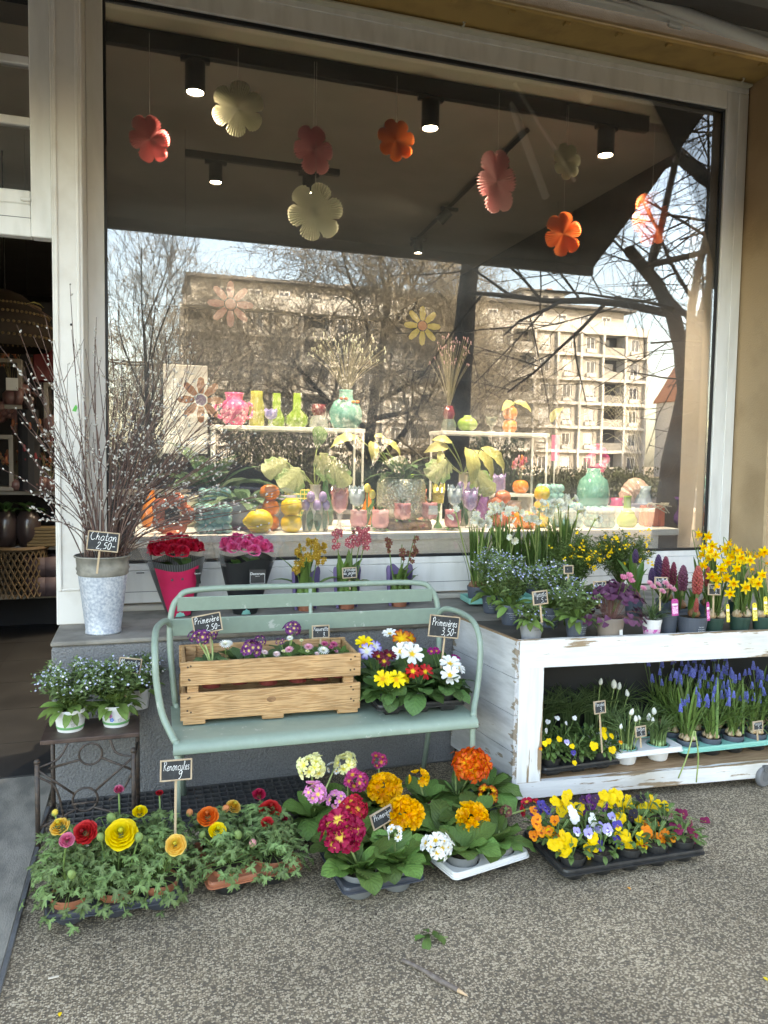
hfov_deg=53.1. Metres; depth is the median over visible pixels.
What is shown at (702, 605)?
hyacinth pot
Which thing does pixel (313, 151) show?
paper flower
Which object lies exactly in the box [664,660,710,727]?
muscari pot
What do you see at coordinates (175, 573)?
wrapped begonia
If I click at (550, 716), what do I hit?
crocus pot
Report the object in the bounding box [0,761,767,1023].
pavement
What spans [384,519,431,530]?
wood slab
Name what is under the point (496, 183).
paper flower
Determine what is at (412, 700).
primrose pot
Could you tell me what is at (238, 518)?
plant
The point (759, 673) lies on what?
muscari pot
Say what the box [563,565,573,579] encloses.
price sign
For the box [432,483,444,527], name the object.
goblet
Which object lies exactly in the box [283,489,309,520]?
wire basket
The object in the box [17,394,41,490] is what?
ceramic pot
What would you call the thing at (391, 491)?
silver planter
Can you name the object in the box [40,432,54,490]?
ceramic pot
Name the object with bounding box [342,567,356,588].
price sign
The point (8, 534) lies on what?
ceramic pot
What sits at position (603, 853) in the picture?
pansy pot
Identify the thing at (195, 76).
track lamp
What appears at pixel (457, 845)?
polyanthus pot
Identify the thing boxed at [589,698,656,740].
crocus pot
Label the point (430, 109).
track lamp
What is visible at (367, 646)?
primrose pot
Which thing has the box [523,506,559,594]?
narcissus pot
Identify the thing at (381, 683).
primrose pot
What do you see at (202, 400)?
painted flower
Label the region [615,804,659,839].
pansy pot
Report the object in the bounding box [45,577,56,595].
mauve pot
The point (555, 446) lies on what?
pink poster
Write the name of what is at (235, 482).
striped plant
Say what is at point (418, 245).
track lamp
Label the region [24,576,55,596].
mauve pot
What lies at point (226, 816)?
ranunculus pot
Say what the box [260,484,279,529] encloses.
vase
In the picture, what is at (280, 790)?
floor grate
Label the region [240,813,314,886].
ranunculus pot
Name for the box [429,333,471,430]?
vase
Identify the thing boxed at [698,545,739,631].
daffodil pot
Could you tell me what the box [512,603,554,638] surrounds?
forget me not pot
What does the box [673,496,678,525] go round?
vase
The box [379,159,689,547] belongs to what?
wall side
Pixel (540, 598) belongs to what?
price sign
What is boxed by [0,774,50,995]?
threshold
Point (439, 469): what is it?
vase
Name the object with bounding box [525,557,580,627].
forget me not pot
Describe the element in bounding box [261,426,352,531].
vase
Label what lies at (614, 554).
broom pot
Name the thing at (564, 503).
narcissus pot
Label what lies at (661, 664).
muscari pot
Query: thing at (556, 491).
vase
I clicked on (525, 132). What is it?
ceiling track
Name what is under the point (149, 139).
paper flower
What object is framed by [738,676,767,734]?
muscari pot
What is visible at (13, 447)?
cube frame
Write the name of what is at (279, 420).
bottle
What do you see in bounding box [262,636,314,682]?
daisy pot
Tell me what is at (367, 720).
garden bench
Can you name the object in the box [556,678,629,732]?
crocus pot
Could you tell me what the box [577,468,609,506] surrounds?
vase
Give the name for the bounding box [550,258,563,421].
hanging leaf
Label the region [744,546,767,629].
daffodil pot
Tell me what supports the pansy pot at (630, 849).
in the plant tray at (620, 862)
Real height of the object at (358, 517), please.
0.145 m
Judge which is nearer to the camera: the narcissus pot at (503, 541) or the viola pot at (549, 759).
the viola pot at (549, 759)
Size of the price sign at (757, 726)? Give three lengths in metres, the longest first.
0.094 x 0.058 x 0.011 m
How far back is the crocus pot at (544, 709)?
3.77 m
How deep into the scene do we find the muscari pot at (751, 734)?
3.86 m
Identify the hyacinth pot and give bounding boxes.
[618,549,647,615]
[648,554,677,614]
[669,565,688,625]
[677,565,707,632]
[692,567,714,614]
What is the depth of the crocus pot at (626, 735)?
3.65 m
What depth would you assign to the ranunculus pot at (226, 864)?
2.74 m
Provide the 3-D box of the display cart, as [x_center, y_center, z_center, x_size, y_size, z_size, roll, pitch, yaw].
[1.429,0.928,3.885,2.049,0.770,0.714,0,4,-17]
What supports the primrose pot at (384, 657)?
in the plant tray at (377, 704)
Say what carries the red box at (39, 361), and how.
on the wall shelves at (133, 332)
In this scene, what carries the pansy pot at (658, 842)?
in the plant tray at (620, 862)
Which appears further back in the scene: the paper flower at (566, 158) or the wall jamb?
the wall jamb
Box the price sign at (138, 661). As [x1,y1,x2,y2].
[118,657,142,696]
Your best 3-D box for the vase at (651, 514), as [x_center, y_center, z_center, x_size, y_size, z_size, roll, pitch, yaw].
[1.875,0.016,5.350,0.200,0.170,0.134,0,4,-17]
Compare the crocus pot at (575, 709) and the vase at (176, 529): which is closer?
the crocus pot at (575, 709)
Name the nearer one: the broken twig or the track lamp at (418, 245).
the broken twig
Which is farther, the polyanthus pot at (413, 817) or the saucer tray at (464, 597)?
the saucer tray at (464, 597)
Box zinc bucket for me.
[73,552,130,635]
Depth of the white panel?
5.38 m
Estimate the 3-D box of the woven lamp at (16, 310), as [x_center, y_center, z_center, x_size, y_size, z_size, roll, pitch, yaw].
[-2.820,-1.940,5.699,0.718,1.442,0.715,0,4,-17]
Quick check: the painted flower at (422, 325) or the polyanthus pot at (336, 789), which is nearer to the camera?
the polyanthus pot at (336, 789)
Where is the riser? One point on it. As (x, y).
(618, 509)
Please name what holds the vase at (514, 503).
on the display counter
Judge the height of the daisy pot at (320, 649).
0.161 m
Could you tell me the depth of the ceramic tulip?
4.95 m
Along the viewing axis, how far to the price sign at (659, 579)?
3.55 m
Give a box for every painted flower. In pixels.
[178,377,223,422]
[207,281,252,326]
[404,306,439,344]
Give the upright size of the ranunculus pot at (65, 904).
0.323 m
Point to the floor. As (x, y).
(25, 652)
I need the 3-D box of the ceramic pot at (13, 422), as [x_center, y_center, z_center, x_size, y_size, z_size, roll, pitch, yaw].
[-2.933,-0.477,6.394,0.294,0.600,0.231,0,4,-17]
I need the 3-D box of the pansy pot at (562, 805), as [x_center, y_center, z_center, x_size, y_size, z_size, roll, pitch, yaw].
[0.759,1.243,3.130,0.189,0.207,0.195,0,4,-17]
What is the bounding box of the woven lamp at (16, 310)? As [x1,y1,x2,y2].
[0,150,52,353]
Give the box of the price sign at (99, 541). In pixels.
[86,530,119,573]
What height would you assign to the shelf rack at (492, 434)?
0.646 m
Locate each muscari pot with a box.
[628,661,686,727]
[630,665,700,737]
[642,677,722,746]
[654,666,735,735]
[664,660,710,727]
[665,678,759,744]
[675,658,750,723]
[684,661,748,733]
[704,677,767,742]
[715,680,767,739]
[719,666,767,731]
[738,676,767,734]
[739,661,767,728]
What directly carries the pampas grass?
on the display counter
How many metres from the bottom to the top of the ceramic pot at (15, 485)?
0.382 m
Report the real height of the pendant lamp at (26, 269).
1.424 m
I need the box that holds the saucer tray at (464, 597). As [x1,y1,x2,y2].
[460,592,531,603]
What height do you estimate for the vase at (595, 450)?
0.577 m
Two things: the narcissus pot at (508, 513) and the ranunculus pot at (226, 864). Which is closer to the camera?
the ranunculus pot at (226, 864)
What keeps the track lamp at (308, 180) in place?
attached to the ceiling track at (248, 161)
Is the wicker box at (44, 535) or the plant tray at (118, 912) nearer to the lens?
the plant tray at (118, 912)
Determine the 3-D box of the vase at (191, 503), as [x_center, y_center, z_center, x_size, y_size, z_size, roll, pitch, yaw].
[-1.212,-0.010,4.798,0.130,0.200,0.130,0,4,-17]
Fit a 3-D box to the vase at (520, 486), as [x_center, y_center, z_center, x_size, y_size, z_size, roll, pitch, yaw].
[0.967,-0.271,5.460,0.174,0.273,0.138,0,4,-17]
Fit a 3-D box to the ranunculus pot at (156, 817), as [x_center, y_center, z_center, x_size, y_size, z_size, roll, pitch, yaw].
[-0.830,1.210,2.805,0.318,0.271,0.319,0,4,-17]
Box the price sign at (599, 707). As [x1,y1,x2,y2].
[593,700,605,752]
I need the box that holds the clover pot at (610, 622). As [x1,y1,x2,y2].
[582,572,648,635]
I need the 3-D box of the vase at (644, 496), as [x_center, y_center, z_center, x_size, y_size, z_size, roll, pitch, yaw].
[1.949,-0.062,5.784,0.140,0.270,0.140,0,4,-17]
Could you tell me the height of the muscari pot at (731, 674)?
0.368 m
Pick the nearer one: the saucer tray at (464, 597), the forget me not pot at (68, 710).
the forget me not pot at (68, 710)
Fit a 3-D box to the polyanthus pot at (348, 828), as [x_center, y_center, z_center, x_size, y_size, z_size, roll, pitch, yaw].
[-0.098,1.198,2.731,0.288,0.328,0.326,0,4,-17]
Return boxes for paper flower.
[128,58,169,162]
[212,80,263,136]
[287,88,342,240]
[293,61,332,174]
[377,111,414,161]
[477,93,516,212]
[544,123,581,256]
[553,109,580,179]
[632,138,670,246]
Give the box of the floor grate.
[51,775,307,846]
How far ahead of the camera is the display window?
4.61 m
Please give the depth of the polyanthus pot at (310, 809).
3.08 m
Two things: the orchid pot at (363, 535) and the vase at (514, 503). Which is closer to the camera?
the orchid pot at (363, 535)
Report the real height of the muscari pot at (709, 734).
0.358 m
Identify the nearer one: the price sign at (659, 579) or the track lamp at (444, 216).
the price sign at (659, 579)
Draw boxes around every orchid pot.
[271,537,341,610]
[331,527,370,609]
[385,535,419,606]
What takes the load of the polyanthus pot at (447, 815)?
on the plant tray at (469, 873)
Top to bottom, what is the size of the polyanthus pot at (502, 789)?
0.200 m
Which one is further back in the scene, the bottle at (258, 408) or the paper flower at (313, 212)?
the bottle at (258, 408)
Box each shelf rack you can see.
[210,425,364,509]
[429,431,549,521]
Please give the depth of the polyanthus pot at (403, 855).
2.77 m
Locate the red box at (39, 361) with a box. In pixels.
[33,349,53,382]
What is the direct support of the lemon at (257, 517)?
on the display counter
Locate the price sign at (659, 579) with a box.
[654,577,667,610]
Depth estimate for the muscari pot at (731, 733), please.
3.83 m
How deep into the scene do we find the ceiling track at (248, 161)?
5.74 m
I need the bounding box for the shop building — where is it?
[0,0,767,804]
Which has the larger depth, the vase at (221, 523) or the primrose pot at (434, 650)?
the vase at (221, 523)
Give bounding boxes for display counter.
[135,519,678,559]
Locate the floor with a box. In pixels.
[0,624,59,778]
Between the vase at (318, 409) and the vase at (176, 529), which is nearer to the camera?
the vase at (176, 529)
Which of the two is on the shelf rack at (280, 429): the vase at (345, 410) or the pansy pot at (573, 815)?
the vase at (345, 410)
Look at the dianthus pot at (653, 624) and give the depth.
3.59 m
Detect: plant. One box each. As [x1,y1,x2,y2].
[136,441,284,498]
[191,488,302,529]
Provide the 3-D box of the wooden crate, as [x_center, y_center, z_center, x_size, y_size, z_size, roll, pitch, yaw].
[-0.509,0.732,3.385,0.757,0.261,0.315,0,4,-16]
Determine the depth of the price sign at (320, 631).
3.48 m
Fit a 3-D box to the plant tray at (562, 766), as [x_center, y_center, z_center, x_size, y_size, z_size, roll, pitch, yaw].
[0.870,1.170,3.639,0.416,0.052,0.260,0,4,-19]
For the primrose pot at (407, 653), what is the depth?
3.41 m
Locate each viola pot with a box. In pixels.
[539,734,570,774]
[542,716,559,752]
[543,716,579,753]
[553,733,597,771]
[565,722,606,749]
[579,727,622,767]
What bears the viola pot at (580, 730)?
in the plant tray at (562, 766)
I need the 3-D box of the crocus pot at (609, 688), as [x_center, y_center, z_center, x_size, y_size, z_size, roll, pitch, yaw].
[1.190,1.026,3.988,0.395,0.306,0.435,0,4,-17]
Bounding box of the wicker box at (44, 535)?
[27,526,55,546]
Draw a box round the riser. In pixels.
[582,505,634,523]
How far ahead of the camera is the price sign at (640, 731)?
3.52 m
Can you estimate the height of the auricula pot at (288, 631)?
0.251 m
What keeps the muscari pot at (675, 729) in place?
on the plant tray at (729, 746)
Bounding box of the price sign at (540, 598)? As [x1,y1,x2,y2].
[532,590,547,622]
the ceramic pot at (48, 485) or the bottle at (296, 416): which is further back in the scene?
the ceramic pot at (48, 485)
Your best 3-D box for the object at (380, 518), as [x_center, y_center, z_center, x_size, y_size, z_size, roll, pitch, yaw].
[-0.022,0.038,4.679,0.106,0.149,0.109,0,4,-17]
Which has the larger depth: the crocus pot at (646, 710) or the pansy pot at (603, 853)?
the crocus pot at (646, 710)
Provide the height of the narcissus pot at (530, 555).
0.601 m
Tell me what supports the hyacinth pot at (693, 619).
on the display cart
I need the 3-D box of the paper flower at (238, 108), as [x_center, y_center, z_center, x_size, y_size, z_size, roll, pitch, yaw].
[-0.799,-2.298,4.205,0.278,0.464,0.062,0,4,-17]
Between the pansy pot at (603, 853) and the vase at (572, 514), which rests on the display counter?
the vase at (572, 514)
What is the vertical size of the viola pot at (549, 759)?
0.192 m
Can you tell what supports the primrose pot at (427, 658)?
in the plant tray at (377, 704)
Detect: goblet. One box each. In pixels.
[264,408,277,419]
[331,487,348,513]
[348,485,364,506]
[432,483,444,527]
[447,484,462,505]
[463,487,478,510]
[486,416,497,425]
[489,473,505,492]
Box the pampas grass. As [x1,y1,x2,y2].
[578,383,646,476]
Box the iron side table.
[33,715,139,849]
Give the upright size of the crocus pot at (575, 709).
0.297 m
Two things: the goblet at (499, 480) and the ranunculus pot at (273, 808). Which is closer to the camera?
the ranunculus pot at (273, 808)
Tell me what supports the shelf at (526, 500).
on the display counter
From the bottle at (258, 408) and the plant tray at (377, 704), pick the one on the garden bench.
the plant tray at (377, 704)
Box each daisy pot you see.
[218,640,257,684]
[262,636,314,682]
[298,643,341,680]
[322,641,362,677]
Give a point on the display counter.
(432, 540)
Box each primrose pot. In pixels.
[354,635,398,682]
[359,670,415,713]
[360,649,406,702]
[382,628,422,673]
[384,641,434,699]
[397,663,443,715]
[418,647,452,668]
[418,647,469,689]
[424,655,472,708]
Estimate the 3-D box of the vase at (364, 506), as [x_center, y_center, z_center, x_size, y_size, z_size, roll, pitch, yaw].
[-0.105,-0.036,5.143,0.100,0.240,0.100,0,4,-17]
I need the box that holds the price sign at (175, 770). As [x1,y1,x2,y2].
[160,758,191,833]
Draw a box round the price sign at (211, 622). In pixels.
[191,611,222,653]
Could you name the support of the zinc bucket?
on the shop building
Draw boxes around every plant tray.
[44,865,183,925]
[192,841,302,894]
[320,852,423,899]
[370,696,464,714]
[431,847,528,880]
[523,817,704,879]
[541,749,619,775]
[586,729,682,764]
[667,722,767,757]
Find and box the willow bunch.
[0,283,303,557]
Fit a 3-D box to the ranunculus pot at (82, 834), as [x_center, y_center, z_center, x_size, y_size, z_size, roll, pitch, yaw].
[-0.952,1.173,2.751,0.324,0.349,0.312,0,4,-17]
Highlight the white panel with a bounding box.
[163,290,206,453]
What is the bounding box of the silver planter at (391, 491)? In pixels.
[330,432,431,520]
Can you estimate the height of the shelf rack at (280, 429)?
0.642 m
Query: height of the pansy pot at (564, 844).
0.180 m
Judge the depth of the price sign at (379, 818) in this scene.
2.87 m
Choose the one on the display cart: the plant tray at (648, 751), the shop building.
the plant tray at (648, 751)
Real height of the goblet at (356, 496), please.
0.266 m
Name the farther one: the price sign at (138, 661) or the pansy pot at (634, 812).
the price sign at (138, 661)
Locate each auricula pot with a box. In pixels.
[187,629,228,688]
[240,635,283,685]
[269,620,300,655]
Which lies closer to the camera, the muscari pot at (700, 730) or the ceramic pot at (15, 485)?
the muscari pot at (700, 730)
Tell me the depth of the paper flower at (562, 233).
4.85 m
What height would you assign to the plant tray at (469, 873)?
0.064 m
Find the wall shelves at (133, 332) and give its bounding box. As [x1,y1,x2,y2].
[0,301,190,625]
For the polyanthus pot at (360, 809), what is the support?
on the plant tray at (357, 891)
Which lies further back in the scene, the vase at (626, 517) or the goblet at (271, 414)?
the vase at (626, 517)
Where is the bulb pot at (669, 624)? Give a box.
[659,611,677,632]
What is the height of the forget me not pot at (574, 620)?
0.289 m
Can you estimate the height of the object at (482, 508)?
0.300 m
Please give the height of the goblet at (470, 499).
0.266 m
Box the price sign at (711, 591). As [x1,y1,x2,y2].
[707,584,720,616]
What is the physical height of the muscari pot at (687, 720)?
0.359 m
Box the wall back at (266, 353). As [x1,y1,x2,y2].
[22,295,380,519]
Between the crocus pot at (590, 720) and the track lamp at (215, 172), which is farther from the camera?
the track lamp at (215, 172)
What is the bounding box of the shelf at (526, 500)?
[479,493,533,511]
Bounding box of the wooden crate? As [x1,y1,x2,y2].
[179,637,360,724]
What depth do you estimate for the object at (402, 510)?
4.71 m
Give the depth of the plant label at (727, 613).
3.51 m
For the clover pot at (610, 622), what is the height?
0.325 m
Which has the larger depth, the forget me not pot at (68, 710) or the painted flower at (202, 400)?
the painted flower at (202, 400)
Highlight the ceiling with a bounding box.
[0,1,663,320]
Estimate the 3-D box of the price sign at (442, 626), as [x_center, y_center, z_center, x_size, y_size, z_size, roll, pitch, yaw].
[0.261,0.583,3.437,0.147,0.238,0.011,8,-4,-18]
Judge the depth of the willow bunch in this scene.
3.49 m
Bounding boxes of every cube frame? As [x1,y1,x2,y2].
[0,358,26,408]
[0,435,17,490]
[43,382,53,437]
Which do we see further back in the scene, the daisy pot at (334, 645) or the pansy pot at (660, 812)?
the daisy pot at (334, 645)
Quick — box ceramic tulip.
[364,483,376,526]
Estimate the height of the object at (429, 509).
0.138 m
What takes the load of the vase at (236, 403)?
on the shelf rack at (280, 429)
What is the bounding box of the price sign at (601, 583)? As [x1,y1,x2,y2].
[593,581,605,605]
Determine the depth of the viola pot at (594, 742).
3.58 m
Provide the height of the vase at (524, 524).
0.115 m
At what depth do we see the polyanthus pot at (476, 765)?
3.26 m
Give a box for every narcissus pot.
[447,505,502,598]
[487,504,532,589]
[488,501,519,597]
[512,499,553,593]
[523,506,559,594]
[541,494,602,589]
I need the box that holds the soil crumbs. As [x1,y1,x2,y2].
[17,764,749,949]
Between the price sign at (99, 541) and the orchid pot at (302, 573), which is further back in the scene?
the orchid pot at (302, 573)
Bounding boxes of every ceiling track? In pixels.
[106,21,648,133]
[185,149,339,176]
[410,127,529,245]
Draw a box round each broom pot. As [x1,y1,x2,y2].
[548,529,605,605]
[591,528,655,604]
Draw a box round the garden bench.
[151,580,482,830]
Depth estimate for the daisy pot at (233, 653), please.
3.30 m
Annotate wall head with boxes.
[106,3,643,114]
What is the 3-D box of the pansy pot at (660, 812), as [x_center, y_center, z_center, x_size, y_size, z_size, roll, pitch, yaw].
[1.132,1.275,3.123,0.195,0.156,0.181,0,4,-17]
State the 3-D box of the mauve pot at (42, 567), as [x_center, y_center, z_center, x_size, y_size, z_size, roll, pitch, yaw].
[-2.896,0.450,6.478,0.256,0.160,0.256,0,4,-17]
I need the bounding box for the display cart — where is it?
[451,612,767,799]
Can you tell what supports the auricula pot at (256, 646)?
in the wooden crate
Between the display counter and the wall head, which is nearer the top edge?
the wall head
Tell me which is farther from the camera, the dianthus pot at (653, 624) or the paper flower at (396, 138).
the paper flower at (396, 138)
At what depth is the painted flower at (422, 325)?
4.51 m
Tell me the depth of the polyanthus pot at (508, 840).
2.96 m
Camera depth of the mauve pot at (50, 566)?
6.39 m
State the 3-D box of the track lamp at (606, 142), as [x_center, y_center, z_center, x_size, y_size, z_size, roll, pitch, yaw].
[1.447,-2.419,5.005,0.160,0.190,0.110,0,4,-17]
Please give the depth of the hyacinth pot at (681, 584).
3.62 m
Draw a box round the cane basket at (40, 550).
[0,543,48,598]
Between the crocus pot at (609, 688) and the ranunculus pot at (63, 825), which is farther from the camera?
the crocus pot at (609, 688)
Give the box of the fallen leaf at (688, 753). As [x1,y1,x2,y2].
[678,731,698,781]
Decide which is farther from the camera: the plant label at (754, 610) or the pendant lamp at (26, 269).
the pendant lamp at (26, 269)
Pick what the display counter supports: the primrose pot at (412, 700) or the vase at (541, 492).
the vase at (541, 492)
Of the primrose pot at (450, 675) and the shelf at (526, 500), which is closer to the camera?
the primrose pot at (450, 675)
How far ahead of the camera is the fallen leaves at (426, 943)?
2.48 m
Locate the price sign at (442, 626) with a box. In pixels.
[428,614,460,668]
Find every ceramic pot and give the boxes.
[0,353,32,404]
[0,449,25,490]
[0,501,22,546]
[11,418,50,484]
[12,501,46,546]
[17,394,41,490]
[23,444,53,490]
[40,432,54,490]
[42,415,53,432]
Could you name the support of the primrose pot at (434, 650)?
in the plant tray at (377, 704)
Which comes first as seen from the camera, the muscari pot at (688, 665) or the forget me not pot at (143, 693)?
the forget me not pot at (143, 693)
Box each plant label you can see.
[671,599,678,615]
[706,602,709,620]
[726,604,729,621]
[752,603,757,620]
[763,597,767,614]
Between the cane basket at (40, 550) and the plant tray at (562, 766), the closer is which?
the plant tray at (562, 766)
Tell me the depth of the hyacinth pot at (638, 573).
4.12 m
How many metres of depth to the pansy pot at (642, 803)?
3.25 m
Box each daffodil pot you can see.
[692,528,720,602]
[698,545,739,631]
[716,537,760,613]
[722,545,762,630]
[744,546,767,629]
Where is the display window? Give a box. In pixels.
[85,0,752,580]
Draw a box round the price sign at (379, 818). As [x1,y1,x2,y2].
[369,804,392,830]
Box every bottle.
[249,391,264,425]
[268,393,284,426]
[285,393,307,426]
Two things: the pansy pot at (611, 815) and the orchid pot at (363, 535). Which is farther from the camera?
the orchid pot at (363, 535)
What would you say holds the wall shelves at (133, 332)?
on the floor
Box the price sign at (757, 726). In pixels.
[752,720,762,740]
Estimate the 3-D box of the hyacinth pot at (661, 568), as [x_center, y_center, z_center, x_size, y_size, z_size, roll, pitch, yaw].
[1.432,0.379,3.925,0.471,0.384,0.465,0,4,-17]
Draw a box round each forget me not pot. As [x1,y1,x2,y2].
[31,654,111,732]
[78,652,151,727]
[126,651,165,709]
[470,546,511,613]
[486,551,541,625]
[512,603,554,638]
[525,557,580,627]
[549,576,604,636]
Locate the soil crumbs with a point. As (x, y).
(379, 904)
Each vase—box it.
[141,484,154,526]
[152,492,195,534]
[180,494,198,526]
[194,503,232,533]
[198,487,230,504]
[213,392,252,424]
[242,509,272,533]
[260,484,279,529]
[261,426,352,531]
[280,498,301,531]
[307,332,385,428]
[311,404,326,415]
[323,480,333,524]
[362,489,374,524]
[423,435,504,525]
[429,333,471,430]
[457,415,477,430]
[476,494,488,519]
[487,490,513,526]
[502,400,531,431]
[504,500,521,522]
[511,455,528,492]
[512,511,535,528]
[534,486,549,526]
[536,484,564,521]
[550,502,583,527]
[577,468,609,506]
[584,506,615,527]
[585,444,610,476]
[610,497,622,505]
[616,496,637,527]
[618,478,651,522]
[634,486,652,503]
[639,502,671,526]
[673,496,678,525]
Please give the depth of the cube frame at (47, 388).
6.37 m
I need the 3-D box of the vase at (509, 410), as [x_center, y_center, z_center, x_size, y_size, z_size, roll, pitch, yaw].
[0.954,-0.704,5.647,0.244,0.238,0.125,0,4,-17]
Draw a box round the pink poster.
[551,435,559,483]
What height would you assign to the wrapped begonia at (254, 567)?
0.426 m
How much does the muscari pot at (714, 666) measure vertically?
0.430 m
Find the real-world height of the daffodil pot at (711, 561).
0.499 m
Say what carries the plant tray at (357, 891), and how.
on the pavement
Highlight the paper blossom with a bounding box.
[567,318,573,374]
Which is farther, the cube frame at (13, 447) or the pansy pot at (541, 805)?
the cube frame at (13, 447)
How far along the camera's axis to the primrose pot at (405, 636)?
3.55 m
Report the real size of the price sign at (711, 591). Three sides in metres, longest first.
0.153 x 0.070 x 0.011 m
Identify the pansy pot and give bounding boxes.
[521,800,566,839]
[529,813,581,852]
[545,805,602,847]
[547,828,594,867]
[549,789,588,831]
[573,823,624,864]
[579,793,616,824]
[586,809,634,844]
[597,788,636,825]
[603,820,651,858]
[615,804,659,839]
[632,792,709,825]
[634,817,676,853]
[641,802,683,834]
[657,813,707,849]
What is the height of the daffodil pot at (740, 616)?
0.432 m
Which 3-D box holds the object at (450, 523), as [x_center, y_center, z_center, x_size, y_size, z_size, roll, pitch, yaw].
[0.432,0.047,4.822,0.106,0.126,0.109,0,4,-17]
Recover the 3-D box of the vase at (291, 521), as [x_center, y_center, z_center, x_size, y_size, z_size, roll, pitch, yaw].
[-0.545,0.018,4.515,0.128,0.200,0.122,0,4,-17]
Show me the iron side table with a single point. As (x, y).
(94, 729)
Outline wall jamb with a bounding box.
[677,229,710,547]
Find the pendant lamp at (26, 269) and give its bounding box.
[24,140,52,319]
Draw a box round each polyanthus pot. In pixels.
[282,752,340,840]
[308,793,371,860]
[317,806,396,895]
[326,751,371,814]
[343,751,407,815]
[363,794,425,849]
[363,824,433,884]
[405,768,458,812]
[412,799,489,864]
[419,818,501,867]
[435,746,492,803]
[439,790,542,826]
[458,767,522,811]
[469,804,536,862]
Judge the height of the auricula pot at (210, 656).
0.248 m
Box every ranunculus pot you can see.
[18,832,119,935]
[25,809,98,897]
[70,818,155,919]
[73,785,147,884]
[115,824,199,917]
[118,790,201,883]
[184,806,271,892]
[186,800,251,864]
[230,788,301,853]
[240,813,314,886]
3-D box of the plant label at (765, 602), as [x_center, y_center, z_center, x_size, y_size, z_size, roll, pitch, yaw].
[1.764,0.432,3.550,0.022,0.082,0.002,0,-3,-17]
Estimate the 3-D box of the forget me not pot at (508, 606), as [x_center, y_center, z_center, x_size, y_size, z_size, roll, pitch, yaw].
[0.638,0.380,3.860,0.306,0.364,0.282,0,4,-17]
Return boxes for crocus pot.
[542,685,584,738]
[543,682,605,739]
[543,696,565,715]
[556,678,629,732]
[583,677,651,727]
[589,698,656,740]
[595,704,656,752]
[614,699,668,737]
[640,709,679,747]
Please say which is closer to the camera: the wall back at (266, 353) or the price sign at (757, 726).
the price sign at (757, 726)
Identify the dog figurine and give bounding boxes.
[0,382,37,434]
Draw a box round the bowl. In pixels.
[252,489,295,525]
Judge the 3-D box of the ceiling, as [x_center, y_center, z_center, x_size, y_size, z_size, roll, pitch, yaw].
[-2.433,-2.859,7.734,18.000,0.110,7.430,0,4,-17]
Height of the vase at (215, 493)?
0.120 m
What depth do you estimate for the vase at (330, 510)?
5.03 m
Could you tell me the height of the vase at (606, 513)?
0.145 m
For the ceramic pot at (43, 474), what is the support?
on the wall shelves at (133, 332)
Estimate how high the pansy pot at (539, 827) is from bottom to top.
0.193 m
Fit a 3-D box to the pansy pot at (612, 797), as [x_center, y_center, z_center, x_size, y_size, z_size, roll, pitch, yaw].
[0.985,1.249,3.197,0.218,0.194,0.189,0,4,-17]
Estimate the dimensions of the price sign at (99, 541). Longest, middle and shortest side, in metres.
0.188 x 0.134 x 0.011 m
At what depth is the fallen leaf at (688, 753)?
3.50 m
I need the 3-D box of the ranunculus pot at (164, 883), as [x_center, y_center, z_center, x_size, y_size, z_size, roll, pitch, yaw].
[-0.802,1.223,2.663,0.315,0.265,0.322,0,4,-17]
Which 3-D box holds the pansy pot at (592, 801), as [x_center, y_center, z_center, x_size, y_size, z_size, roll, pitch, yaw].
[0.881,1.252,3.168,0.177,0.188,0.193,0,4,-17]
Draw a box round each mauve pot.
[24,554,55,576]
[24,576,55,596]
[37,554,55,576]
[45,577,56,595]
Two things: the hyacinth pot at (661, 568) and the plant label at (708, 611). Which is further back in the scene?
the hyacinth pot at (661, 568)
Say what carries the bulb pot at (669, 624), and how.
on the display cart
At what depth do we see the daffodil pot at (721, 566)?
3.86 m
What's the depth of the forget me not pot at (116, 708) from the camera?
3.19 m
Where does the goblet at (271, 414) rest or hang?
on the shelf rack at (280, 429)
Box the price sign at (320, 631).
[312,625,329,644]
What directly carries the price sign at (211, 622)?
in the wooden crate
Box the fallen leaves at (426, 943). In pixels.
[415,928,447,949]
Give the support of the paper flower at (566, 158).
hanging from the ceiling track at (172, 44)
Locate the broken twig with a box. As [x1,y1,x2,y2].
[402,958,467,995]
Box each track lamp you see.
[180,54,209,97]
[205,158,226,184]
[298,171,319,191]
[410,237,426,254]
[417,94,443,132]
[436,206,457,224]
[595,123,617,158]
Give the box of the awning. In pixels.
[566,0,767,50]
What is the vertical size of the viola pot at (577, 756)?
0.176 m
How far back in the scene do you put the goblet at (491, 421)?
5.58 m
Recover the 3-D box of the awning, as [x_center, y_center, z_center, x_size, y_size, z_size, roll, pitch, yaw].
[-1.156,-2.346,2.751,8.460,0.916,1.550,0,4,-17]
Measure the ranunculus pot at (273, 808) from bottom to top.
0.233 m
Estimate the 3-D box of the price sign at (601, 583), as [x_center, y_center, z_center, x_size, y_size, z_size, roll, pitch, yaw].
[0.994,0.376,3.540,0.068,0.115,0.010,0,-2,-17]
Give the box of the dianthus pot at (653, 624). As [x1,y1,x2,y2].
[630,580,676,633]
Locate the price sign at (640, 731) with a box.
[634,725,646,747]
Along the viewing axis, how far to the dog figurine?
6.32 m
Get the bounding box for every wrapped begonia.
[146,532,204,616]
[219,532,273,614]
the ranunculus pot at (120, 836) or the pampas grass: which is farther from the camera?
the pampas grass

